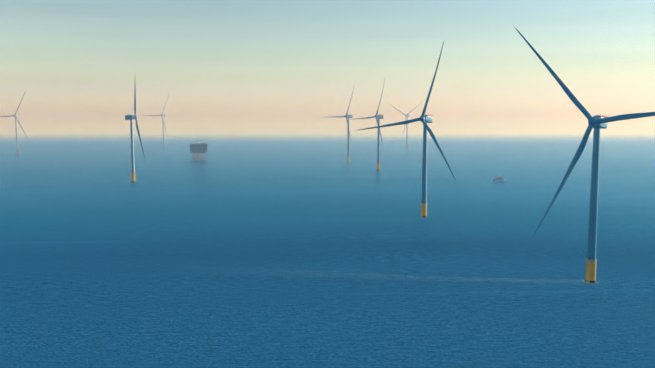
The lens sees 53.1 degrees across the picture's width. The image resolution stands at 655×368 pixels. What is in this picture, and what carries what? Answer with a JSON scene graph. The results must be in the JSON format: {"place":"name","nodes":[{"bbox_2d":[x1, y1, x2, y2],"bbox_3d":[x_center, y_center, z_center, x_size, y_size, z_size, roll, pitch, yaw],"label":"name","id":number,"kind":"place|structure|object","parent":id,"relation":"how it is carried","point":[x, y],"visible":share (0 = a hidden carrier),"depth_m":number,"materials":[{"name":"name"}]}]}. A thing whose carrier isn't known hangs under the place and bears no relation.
{"place":"outdoors","nodes":[
{"label":"outdoors","id":0,"kind":"place"},
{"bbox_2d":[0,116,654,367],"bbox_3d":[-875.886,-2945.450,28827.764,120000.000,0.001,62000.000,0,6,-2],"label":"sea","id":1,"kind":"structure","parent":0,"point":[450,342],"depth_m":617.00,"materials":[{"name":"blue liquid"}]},
{"bbox_2d":[0,91,25,153],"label":"turbine","id":2,"kind":"object","parent":1,"relation":"on","point":[16,124],"depth_m":2137.65,"materials":[{"name":"white metal"}]},
{"bbox_2d":[125,83,144,181],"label":"turbine","id":3,"kind":"object","parent":1,"relation":"in","point":[131,118],"depth_m":1278.06,"materials":[{"name":"white metal"}]},
{"bbox_2d":[143,106,166,146],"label":"turbine","id":4,"kind":"object","parent":1,"relation":"on","point":[162,124],"depth_m":2559.25,"materials":[{"name":"white metal"}]},
{"bbox_2d":[189,139,207,160],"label":"substation","id":5,"kind":"object","parent":1,"relation":"in","point":[199,146],"depth_m":1865.05,"materials":[{"name":"grey metal"}]},
{"bbox_2d":[99,265,561,282],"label":"tide wake","id":6,"kind":"object","parent":1,"relation":"on","point":[357,275],"visible":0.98,"depth_m":536.62,"materials":[{"name":"liquid"}]},
{"bbox_2d":[332,87,353,162],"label":"turbine","id":7,"kind":"object","parent":1,"relation":"in","point":[348,132],"depth_m":1771.22,"materials":[{"name":"white metal"}]},
{"bbox_2d":[348,80,384,169],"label":"turbine","id":8,"kind":"object","parent":1,"relation":"in","point":[377,117],"depth_m":1543.41,"materials":[{"name":"white metal"}]},
{"bbox_2d":[394,107,414,147],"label":"turbine","id":9,"kind":"object","parent":1,"relation":"on","point":[406,126],"depth_m":2535.76,"materials":[{"name":"white metal"}]},
{"bbox_2d":[359,42,455,216],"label":"turbine","id":10,"kind":"object","parent":1,"relation":"in","point":[427,118],"depth_m":831.28,"materials":[{"name":"white metal"}]},
{"bbox_2d":[493,176,504,180],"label":"ship","id":11,"kind":"object","parent":1,"relation":"in","point":[499,178],"depth_m":1296.68,"materials":[{"name":"grey metal"}]},
{"bbox_2d":[515,28,654,282],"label":"turbine","id":12,"kind":"object","parent":1,"relation":"in","point":[599,122],"visible":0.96,"depth_m":507.36,"materials":[{"name":"white metal"}]}
]}

